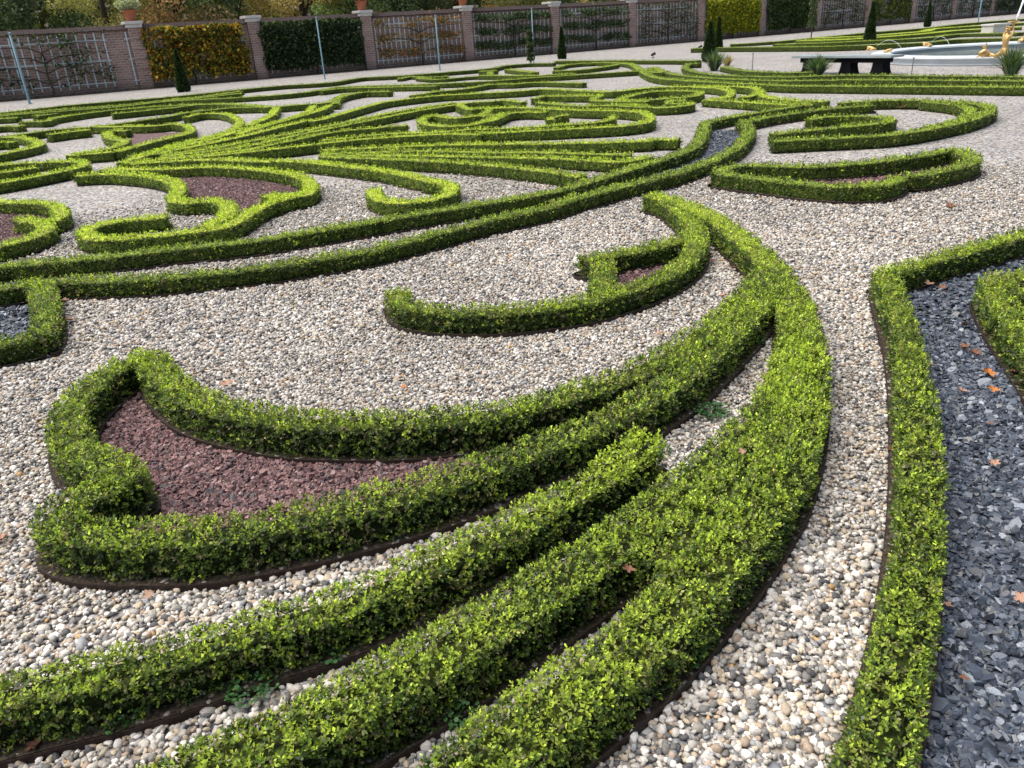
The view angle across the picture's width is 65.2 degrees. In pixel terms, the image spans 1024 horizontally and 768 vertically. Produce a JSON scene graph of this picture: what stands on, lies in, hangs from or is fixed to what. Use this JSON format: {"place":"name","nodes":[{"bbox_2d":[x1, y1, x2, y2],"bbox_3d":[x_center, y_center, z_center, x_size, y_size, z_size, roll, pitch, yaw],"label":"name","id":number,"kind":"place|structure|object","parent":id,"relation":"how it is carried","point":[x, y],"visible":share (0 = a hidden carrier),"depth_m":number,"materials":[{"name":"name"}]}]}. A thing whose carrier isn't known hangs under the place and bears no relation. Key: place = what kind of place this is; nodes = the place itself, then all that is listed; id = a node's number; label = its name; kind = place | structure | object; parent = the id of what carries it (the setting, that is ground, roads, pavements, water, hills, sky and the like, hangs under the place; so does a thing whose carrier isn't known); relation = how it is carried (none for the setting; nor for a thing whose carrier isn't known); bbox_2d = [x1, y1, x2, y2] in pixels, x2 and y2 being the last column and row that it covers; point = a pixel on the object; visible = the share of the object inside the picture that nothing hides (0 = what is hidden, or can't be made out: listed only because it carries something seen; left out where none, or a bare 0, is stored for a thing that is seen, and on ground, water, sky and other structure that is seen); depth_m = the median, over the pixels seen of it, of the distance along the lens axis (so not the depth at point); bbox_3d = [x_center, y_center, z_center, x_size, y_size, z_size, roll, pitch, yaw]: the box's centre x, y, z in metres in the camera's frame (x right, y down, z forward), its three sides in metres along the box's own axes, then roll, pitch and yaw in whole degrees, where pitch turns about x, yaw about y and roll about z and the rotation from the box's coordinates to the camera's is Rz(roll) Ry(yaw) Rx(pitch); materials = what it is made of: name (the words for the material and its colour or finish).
{"place":"outdoors","nodes":[
{"label":"outdoors","id":0,"kind":"place"},
{"bbox_2d":[0,13,1023,767],"bbox_3d":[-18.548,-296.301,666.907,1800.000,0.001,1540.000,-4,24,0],"label":"ground","id":1,"kind":"structure","parent":0,"point":[1000,139],"depth_m":9.97,"materials":[{"name":"gravel"}]},
{"bbox_2d":[0,0,93,30],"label":"broadleaf tree","id":2,"kind":"object","parent":1,"relation":"on","point":[13,20],"visible":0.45,"depth_m":35.05,"materials":[{"name":"green plant"}]},
{"bbox_2d":[43,0,164,27],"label":"broadleaf tree","id":3,"kind":"object","parent":1,"relation":"on","point":[84,7],"visible":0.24,"depth_m":37.97,"materials":[{"name":"green plant"}]},
{"bbox_2d":[116,0,237,24],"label":"broadleaf tree","id":4,"kind":"object","parent":1,"relation":"on","point":[157,13],"visible":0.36,"depth_m":37.28,"materials":[{"name":"green plant"}]},
{"bbox_2d":[173,49,190,91],"bbox_3d":[-12.822,-12.091,30.879,0.602,1.605,0.609,-4,24,0],"label":"clipped yew","id":5,"kind":"object","parent":1,"relation":"on","point":[181,82],"visible":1,"depth_m":30.84,"materials":[{"name":"green plant"}]},
{"bbox_2d":[184,0,293,20],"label":"broadleaf tree","id":6,"kind":"object","parent":1,"relation":"on","point":[234,8],"visible":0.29,"depth_m":40.25,"materials":[{"name":"green plant"}]},
{"bbox_2d":[0,62,556,113],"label":"box hedge","id":7,"kind":"object","parent":1,"relation":"on","point":[332,83],"visible":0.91,"depth_m":28.66,"materials":[{"name":"green plant"}]},
{"bbox_2d":[239,0,342,17],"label":"broadleaf tree","id":8,"kind":"object","parent":1,"relation":"on","point":[276,6],"visible":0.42,"depth_m":41.40,"materials":[{"name":"yellow plant"}]},
{"bbox_2d":[0,0,619,28],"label":"woodland","id":9,"kind":"object","parent":1,"relation":"on","point":[44,15],"depth_m":47.89,"materials":[{"name":"green plant"}]},
{"bbox_2d":[0,464,668,767],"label":"steel edging","id":10,"kind":"object","parent":1,"relation":"on","point":[178,718],"visible":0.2,"depth_m":2.15,"materials":[{"name":"metal"}]},
{"bbox_2d":[311,0,397,14],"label":"broadleaf tree","id":11,"kind":"object","parent":1,"relation":"on","point":[337,7],"visible":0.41,"depth_m":43.74,"materials":[{"name":"green plant"}]},
{"bbox_2d":[34,332,771,592],"bbox_3d":[-0.114,0.098,3.802,3.971,0.027,2.087,-9,25,-12],"label":"steel edging","id":12,"kind":"object","parent":1,"relation":"on","point":[263,577],"visible":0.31,"depth_m":2.88,"materials":[{"name":"metal"}]},
{"bbox_2d":[0,109,815,284],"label":"steel edging","id":13,"kind":"object","parent":1,"relation":"on","point":[264,255],"visible":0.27,"depth_m":6.79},
{"bbox_2d":[366,0,455,12],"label":"broadleaf tree","id":14,"kind":"object","parent":1,"relation":"on","point":[399,6],"visible":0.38,"depth_m":44.31,"materials":[{"name":"green plant"}]},
{"bbox_2d":[0,111,876,368],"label":"steel edging","id":15,"kind":"object","parent":1,"relation":"on","point":[58,353],"visible":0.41,"depth_m":6.12,"materials":[{"name":"metal"}]},
{"bbox_2d":[1,132,879,531],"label":"purple stone bed","id":16,"kind":"object","parent":1,"relation":"on","point":[137,138],"visible":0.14,"depth_m":3.35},
{"bbox_2d":[100,392,514,531],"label":"purple chips","id":17,"kind":"object","parent":16,"relation":"on","point":[200,465],"visible":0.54,"depth_m":3.30,"materials":[{"name":"gravel"}]},
{"bbox_2d":[0,165,947,288],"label":"purple chips","id":18,"kind":"object","parent":16,"relation":"on","point":[243,194],"visible":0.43,"depth_m":9.43,"materials":[{"name":"gravel"}]},
{"bbox_2d":[0,510,883,767],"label":"gravel","id":19,"kind":"structure","parent":1,"relation":"on","point":[754,694],"depth_m":2.23,"materials":[{"name":"gravel"}]},
{"bbox_2d":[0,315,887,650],"bbox_3d":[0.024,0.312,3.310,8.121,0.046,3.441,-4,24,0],"label":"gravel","id":20,"kind":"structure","parent":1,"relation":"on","point":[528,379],"depth_m":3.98,"materials":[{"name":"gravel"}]},
{"bbox_2d":[0,13,1022,101],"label":"wall border soil","id":21,"kind":"structure","parent":1,"relation":"on","point":[440,63],"depth_m":41.29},
{"bbox_2d":[0,29,116,96],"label":"espalier","id":22,"kind":"object","parent":21,"relation":"on","point":[54,57],"visible":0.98,"depth_m":33.04,"materials":[{"name":"brown plant"}]},
{"bbox_2d":[131,21,253,84],"bbox_3d":[-14.191,-14.749,35.739,5.102,2.588,0.770,-18,28,-29],"label":"espalier","id":23,"kind":"object","parent":21,"relation":"on","point":[234,51],"visible":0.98,"depth_m":35.73,"materials":[{"name":"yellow plant"}]},
{"bbox_2d":[256,16,365,73],"bbox_3d":[-9.515,-16.260,38.474,5.306,2.570,0.694,-18,28,-29],"label":"espalier","id":24,"kind":"object","parent":21,"relation":"on","point":[302,34],"visible":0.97,"depth_m":38.33,"materials":[{"name":"green plant"}]},
{"bbox_2d":[372,7,467,64],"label":"espalier","id":25,"kind":"object","parent":21,"relation":"on","point":[445,34],"visible":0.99,"depth_m":41.25,"materials":[{"name":"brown plant"}]},
{"bbox_2d":[473,4,552,56],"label":"espalier","id":26,"kind":"object","parent":21,"relation":"on","point":[536,28],"visible":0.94,"depth_m":44.04,"materials":[{"name":"green plant"}]},
{"bbox_2d":[560,0,631,49],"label":"espalier","id":27,"kind":"object","parent":21,"relation":"on","point":[586,26],"visible":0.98,"depth_m":46.94,"materials":[{"name":"green plant"}]},
{"bbox_2d":[638,0,700,43],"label":"espalier","id":28,"kind":"object","parent":21,"relation":"on","point":[667,20],"visible":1,"depth_m":49.79,"materials":[{"name":"green plant"}]},
{"bbox_2d":[704,0,762,37],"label":"espalier","id":29,"kind":"object","parent":21,"relation":"on","point":[748,10],"visible":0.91,"depth_m":52.59,"materials":[{"name":"green plant"}]},
{"bbox_2d":[766,0,817,32],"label":"espalier","id":30,"kind":"object","parent":21,"relation":"on","point":[798,9],"visible":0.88,"depth_m":55.21,"materials":[{"name":"green plant"}]},
{"bbox_2d":[821,0,868,28],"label":"espalier","id":31,"kind":"object","parent":21,"relation":"on","point":[842,14],"visible":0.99,"depth_m":58.30,"materials":[{"name":"green plant"}]},
{"bbox_2d":[871,0,913,24],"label":"espalier","id":32,"kind":"object","parent":21,"relation":"on","point":[893,4],"visible":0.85,"depth_m":61.29,"materials":[{"name":"green plant"}]},
{"bbox_2d":[0,155,1023,407],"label":"gravel","id":33,"kind":"structure","parent":1,"relation":"on","point":[472,277],"depth_m":5.81,"materials":[{"name":"gravel"}]},
{"bbox_2d":[0,0,1023,100],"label":"garden wall","id":34,"kind":"structure","parent":1,"relation":"on","point":[117,49],"depth_m":40.45,"materials":[{"name":"brick"}]},
{"bbox_2d":[0,33,116,94],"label":"trellis","id":35,"kind":"object","parent":34,"relation":"attached to","point":[63,63],"visible":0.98,"depth_m":33.19,"materials":[{"name":"paint"}]},
{"bbox_2d":[372,14,463,63],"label":"trellis","id":36,"kind":"object","parent":34,"relation":"attached to","point":[416,57],"visible":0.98,"depth_m":41.34,"materials":[{"name":"paint"}]},
{"bbox_2d":[472,10,550,55],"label":"trellis","id":37,"kind":"object","parent":34,"relation":"attached to","point":[501,50],"visible":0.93,"depth_m":44.08,"materials":[{"name":"paint"}]},
{"bbox_2d":[636,2,696,42],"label":"trellis","id":38,"kind":"object","parent":34,"relation":"attached to","point":[660,22],"visible":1,"depth_m":49.86,"materials":[{"name":"paint"}]},
{"bbox_2d":[0,81,1023,767],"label":"soil","id":39,"kind":"structure","parent":1,"relation":"on","point":[250,683],"depth_m":2.68,"materials":[{"name":"soil"}]},
{"bbox_2d":[0,135,48,162],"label":"box hedge","id":40,"kind":"object","parent":39,"relation":"on","point":[36,146],"visible":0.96,"depth_m":14.39,"materials":[{"name":"green plant"}]},
{"bbox_2d":[0,196,74,261],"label":"box hedge","id":41,"kind":"object","parent":39,"relation":"on","point":[43,232],"visible":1,"depth_m":7.97,"materials":[{"name":"green plant"}]},
{"bbox_2d":[0,157,92,193],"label":"box hedge","id":42,"kind":"object","parent":39,"relation":"on","point":[68,169],"visible":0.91,"depth_m":11.29,"materials":[{"name":"green plant"}]},
{"bbox_2d":[45,128,93,142],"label":"box hedge","id":43,"kind":"object","parent":39,"relation":"on","point":[54,137],"visible":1,"depth_m":16.51,"materials":[{"name":"green plant"}]},
{"bbox_2d":[65,122,197,163],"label":"box hedge","id":44,"kind":"object","parent":39,"relation":"on","point":[119,148],"visible":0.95,"depth_m":14.55,"materials":[{"name":"green plant"}]},
{"bbox_2d":[0,105,267,138],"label":"box hedge","id":45,"kind":"object","parent":39,"relation":"on","point":[159,120],"visible":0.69,"depth_m":18.63,"materials":[{"name":"green plant"}]},
{"bbox_2d":[110,104,196,119],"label":"box hedge","id":46,"kind":"object","parent":39,"relation":"on","point":[148,112],"visible":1,"depth_m":21.15,"materials":[{"name":"green plant"}]},
{"bbox_2d":[115,111,244,167],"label":"box hedge","id":47,"kind":"object","parent":39,"relation":"on","point":[236,121],"visible":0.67,"depth_m":16.86,"materials":[{"name":"green plant"}]},
{"bbox_2d":[40,93,348,127],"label":"box hedge","id":48,"kind":"object","parent":39,"relation":"on","point":[57,120],"visible":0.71,"depth_m":21.10,"materials":[{"name":"green plant"}]},
{"bbox_2d":[73,163,321,254],"bbox_3d":[-3.722,-2.268,9.411,2.606,0.231,5.450,-15,26,-23],"label":"box hedge","id":49,"kind":"object","parent":39,"relation":"on","point":[230,222],"visible":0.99,"depth_m":8.30,"materials":[{"name":"green plant"}]},
{"bbox_2d":[125,104,318,159],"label":"box hedge","id":50,"kind":"object","parent":39,"relation":"on","point":[230,134],"visible":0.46,"depth_m":14.23,"materials":[{"name":"green plant"}]},
{"bbox_2d":[221,670,278,708],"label":"weed clump","id":51,"kind":"object","parent":39,"relation":"on","point":[261,689],"visible":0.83,"depth_m":2.18,"materials":[{"name":"green plant"}]},
{"bbox_2d":[232,103,334,136],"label":"box hedge","id":52,"kind":"object","parent":39,"relation":"on","point":[327,109],"visible":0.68,"depth_m":17.02,"materials":[{"name":"green plant"}]},
{"bbox_2d":[161,122,409,158],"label":"box hedge","id":53,"kind":"object","parent":39,"relation":"on","point":[316,137],"visible":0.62,"depth_m":13.67,"materials":[{"name":"green plant"}]},
{"bbox_2d":[120,156,461,215],"bbox_3d":[-2.845,-2.621,10.074,6.454,0.230,1.479,18,32,39],"label":"box hedge","id":54,"kind":"object","parent":39,"relation":"on","point":[447,193],"visible":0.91,"depth_m":9.50,"materials":[{"name":"green plant"}]},
{"bbox_2d":[159,103,455,157],"bbox_3d":[-3.083,-4.693,14.722,0.738,0.233,7.362,13,29,32],"label":"box hedge","id":55,"kind":"object","parent":39,"relation":"on","point":[400,117],"visible":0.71,"depth_m":15.20,"materials":[{"name":"green plant"}]},
{"bbox_2d":[0,69,639,118],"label":"box hedge","id":56,"kind":"object","parent":39,"relation":"on","point":[461,84],"visible":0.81,"depth_m":24.25,"materials":[{"name":"green plant"}]},
{"bbox_2d":[0,422,665,761],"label":"box hedge","id":57,"kind":"object","parent":39,"relation":"on","point":[82,700],"visible":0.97,"depth_m":2.27,"materials":[{"name":"green plant"}]},
{"bbox_2d":[318,85,440,95],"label":"box hedge","id":58,"kind":"object","parent":39,"relation":"on","point":[399,88],"visible":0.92,"depth_m":24.59,"materials":[{"name":"green plant"}]},
{"bbox_2d":[121,99,657,167],"bbox_3d":[-1.706,-4.757,14.667,8.117,0.241,6.952,-4,24,0],"label":"box hedge","id":59,"kind":"object","parent":39,"relation":"on","point":[647,122],"visible":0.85,"depth_m":12.39,"materials":[{"name":"green plant"}]},
{"bbox_2d":[26,265,788,583],"bbox_3d":[-0.065,0.013,3.772,4.086,0.232,2.090,-9,25,-11],"label":"box hedge","id":60,"kind":"object","parent":39,"relation":"on","point":[77,533],"visible":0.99,"depth_m":3.30,"materials":[{"name":"green plant"}]},
{"bbox_2d":[0,101,817,281],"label":"box hedge","id":61,"kind":"object","parent":39,"relation":"on","point":[287,240],"visible":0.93,"depth_m":6.98,"materials":[{"name":"green plant"}]},
{"bbox_2d":[0,101,875,365],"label":"box hedge","id":62,"kind":"object","parent":39,"relation":"on","point":[42,297],"visible":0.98,"depth_m":6.00,"materials":[{"name":"green plant"}]},
{"bbox_2d":[317,153,589,185],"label":"box hedge","id":63,"kind":"object","parent":39,"relation":"on","point":[549,176],"visible":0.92,"depth_m":9.76,"materials":[{"name":"green plant"}]},
{"bbox_2d":[318,114,617,142],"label":"box hedge","id":64,"kind":"object","parent":39,"relation":"on","point":[612,119],"visible":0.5,"depth_m":12.96,"materials":[{"name":"green plant"}]},
{"bbox_2d":[317,147,635,160],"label":"box hedge","id":65,"kind":"object","parent":39,"relation":"on","point":[564,154],"visible":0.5,"depth_m":10.54,"materials":[{"name":"green plant"}]},
{"bbox_2d":[132,84,830,158],"bbox_3d":[-0.254,-5.503,16.120,11.430,0.245,8.873,-4,24,0],"label":"box hedge","id":66,"kind":"object","parent":39,"relation":"on","point":[757,94],"visible":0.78,"depth_m":17.49,"materials":[{"name":"green plant"}]},
{"bbox_2d":[416,109,549,131],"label":"box hedge","id":67,"kind":"object","parent":39,"relation":"on","point":[427,122],"visible":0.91,"depth_m":14.86,"materials":[{"name":"green plant"}]},
{"bbox_2d":[135,190,835,767],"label":"box hedge","id":68,"kind":"object","parent":39,"relation":"on","point":[697,544],"visible":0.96,"depth_m":2.22,"materials":[{"name":"green plant"}]},
{"bbox_2d":[336,152,654,172],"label":"box hedge","id":69,"kind":"object","parent":39,"relation":"on","point":[596,164],"visible":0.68,"depth_m":9.86,"materials":[{"name":"green plant"}]},
{"bbox_2d":[409,80,587,97],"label":"box hedge","id":70,"kind":"object","parent":39,"relation":"on","point":[553,84],"visible":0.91,"depth_m":22.15,"materials":[{"name":"green plant"}]},
{"bbox_2d":[318,136,682,154],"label":"box hedge","id":71,"kind":"object","parent":39,"relation":"on","point":[649,144],"visible":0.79,"depth_m":10.95,"materials":[{"name":"green plant"}]},
{"bbox_2d":[383,190,711,333],"bbox_3d":[0.749,-0.946,5.830,1.495,0.210,3.606,15,30,36],"label":"box hedge","id":72,"kind":"object","parent":39,"relation":"on","point":[688,246],"visible":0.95,"depth_m":4.91,"materials":[{"name":"green plant"}]},
{"bbox_2d":[534,98,695,115],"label":"box hedge","id":73,"kind":"object","parent":39,"relation":"on","point":[673,106],"visible":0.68,"depth_m":14.96,"materials":[{"name":"green plant"}]},
{"bbox_2d":[530,88,704,106],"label":"box hedge","id":74,"kind":"object","parent":39,"relation":"on","point":[695,96],"visible":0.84,"depth_m":17.25,"materials":[{"name":"green plant"}]},
{"bbox_2d":[554,59,701,64],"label":"box hedge","id":75,"kind":"object","parent":39,"relation":"on","point":[656,62],"visible":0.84,"depth_m":30.26,"materials":[{"name":"green plant"}]},
{"bbox_2d":[689,85,814,110],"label":"box hedge","id":76,"kind":"object","parent":39,"relation":"on","point":[727,98],"visible":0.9,"depth_m":14.90,"materials":[{"name":"green plant"}]},
{"bbox_2d":[720,65,812,75],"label":"box hedge","id":77,"kind":"object","parent":39,"relation":"on","point":[733,70],"visible":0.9,"depth_m":21.33,"materials":[{"name":"green plant"}]},
{"bbox_2d":[639,66,1023,95],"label":"box hedge","id":78,"kind":"object","parent":39,"relation":"on","point":[652,76],"visible":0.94,"depth_m":15.95,"materials":[{"name":"green plant"}]},
{"bbox_2d":[767,112,898,144],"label":"box hedge","id":79,"kind":"object","parent":39,"relation":"on","point":[853,124],"visible":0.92,"depth_m":10.92,"materials":[{"name":"green plant"}]},
{"bbox_2d":[650,68,1023,85],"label":"box hedge","id":80,"kind":"object","parent":39,"relation":"on","point":[874,81],"visible":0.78,"depth_m":17.23,"materials":[{"name":"green plant"}]},
{"bbox_2d":[709,145,982,201],"bbox_3d":[3.466,-2.073,7.951,2.882,0.236,1.825,-4,24,0],"label":"box hedge","id":81,"kind":"object","parent":39,"relation":"on","point":[777,178],"visible":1,"depth_m":7.91,"materials":[{"name":"green plant"}]},
{"bbox_2d":[681,62,1023,79],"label":"box hedge","id":82,"kind":"object","parent":39,"relation":"on","point":[686,69],"visible":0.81,"depth_m":18.66,"materials":[{"name":"green plant"}]},
{"bbox_2d":[691,37,1019,52],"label":"box hedge","id":83,"kind":"object","parent":39,"relation":"on","point":[845,47],"visible":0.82,"depth_m":30.80,"materials":[{"name":"green plant"}]},
{"bbox_2d":[730,19,1023,46],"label":"box hedge","id":84,"kind":"object","parent":39,"relation":"on","point":[786,41],"visible":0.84,"depth_m":44.73,"materials":[{"name":"green plant"}]},
{"bbox_2d":[768,97,998,153],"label":"box hedge","id":85,"kind":"object","parent":39,"relation":"on","point":[987,114],"visible":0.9,"depth_m":10.01,"materials":[{"name":"green plant"}]},
{"bbox_2d":[773,31,1023,46],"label":"box hedge","id":86,"kind":"object","parent":39,"relation":"on","point":[920,39],"visible":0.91,"depth_m":34.93,"materials":[{"name":"green plant"}]},
{"bbox_2d":[795,26,1021,42],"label":"box hedge","id":87,"kind":"object","parent":39,"relation":"on","point":[934,33],"visible":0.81,"depth_m":38.50,"materials":[{"name":"green plant"}]},
{"bbox_2d":[825,226,1023,767],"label":"box hedge","id":88,"kind":"object","parent":39,"relation":"on","point":[898,690],"visible":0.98,"depth_m":2.45,"materials":[{"name":"green plant"}]},
{"bbox_2d":[918,99,978,128],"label":"box hedge","id":89,"kind":"object","parent":39,"relation":"on","point":[959,110],"visible":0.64,"depth_m":12.35,"materials":[{"name":"green plant"}]},
{"bbox_2d":[971,266,1023,394],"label":"box hedge","id":90,"kind":"object","parent":39,"relation":"on","point":[998,304],"visible":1,"depth_m":4.20,"materials":[{"name":"green plant"}]},
{"bbox_2d":[0,132,1023,767],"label":"slate bed","id":91,"kind":"object","parent":1,"relation":"on","point":[986,742],"visible":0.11,"depth_m":2.54,"materials":[{"name":"gravel"}]},
{"bbox_2d":[0,129,1023,339],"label":"slate chips","id":92,"kind":"object","parent":91,"relation":"on","point":[22,325],"visible":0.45,"depth_m":4.90,"materials":[{"name":"gravel"}]},
{"bbox_2d":[916,330,1023,576],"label":"slate chips","id":93,"kind":"object","parent":91,"relation":"on","point":[952,397],"visible":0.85,"depth_m":3.16,"materials":[{"name":"gravel"}]},
{"bbox_2d":[922,556,1023,767],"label":"slate chips","id":94,"kind":"object","parent":91,"relation":"on","point":[966,751],"visible":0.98,"depth_m":2.13,"materials":[{"name":"gravel"}]},
{"bbox_2d":[384,215,709,338],"bbox_3d":[0.752,-0.875,5.849,1.492,0.027,3.609,16,31,37],"label":"steel edging","id":95,"kind":"object","parent":1,"relation":"on","point":[531,333],"visible":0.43,"depth_m":4.75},
{"bbox_2d":[375,210,829,767],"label":"steel edging","id":96,"kind":"object","parent":1,"relation":"on","point":[639,728],"visible":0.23,"depth_m":2.18,"materials":[{"name":"metal"}]},
{"bbox_2d":[708,164,981,204],"bbox_3d":[3.470,-2.001,7.979,2.875,0.027,1.805,-4,24,0],"label":"steel edging","id":97,"kind":"object","parent":1,"relation":"on","point":[854,203],"visible":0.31,"depth_m":7.60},
{"bbox_2d":[792,54,904,74],"bbox_3d":[8.587,-8.253,20.673,0.540,0.455,2.949,-18,28,-29],"label":"stone bench","id":98,"kind":"object","parent":1,"relation":"on","point":[850,62],"visible":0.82,"depth_m":20.25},
{"bbox_2d":[834,256,1023,767],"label":"steel edging","id":99,"kind":"object","parent":1,"relation":"on","point":[938,283],"visible":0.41,"depth_m":3.26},
{"bbox_2d":[871,41,1023,65],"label":"fountain basin","id":100,"kind":"object","parent":1,"relation":"on","point":[965,54],"visible":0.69,"depth_m":23.84,"materials":[{"name":"white stone"}]},
{"bbox_2d":[992,46,1023,75],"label":"iris clump","id":101,"kind":"object","parent":1,"relation":"on","point":[1011,62],"visible":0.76,"depth_m":17.00,"materials":[{"name":"green plant"}]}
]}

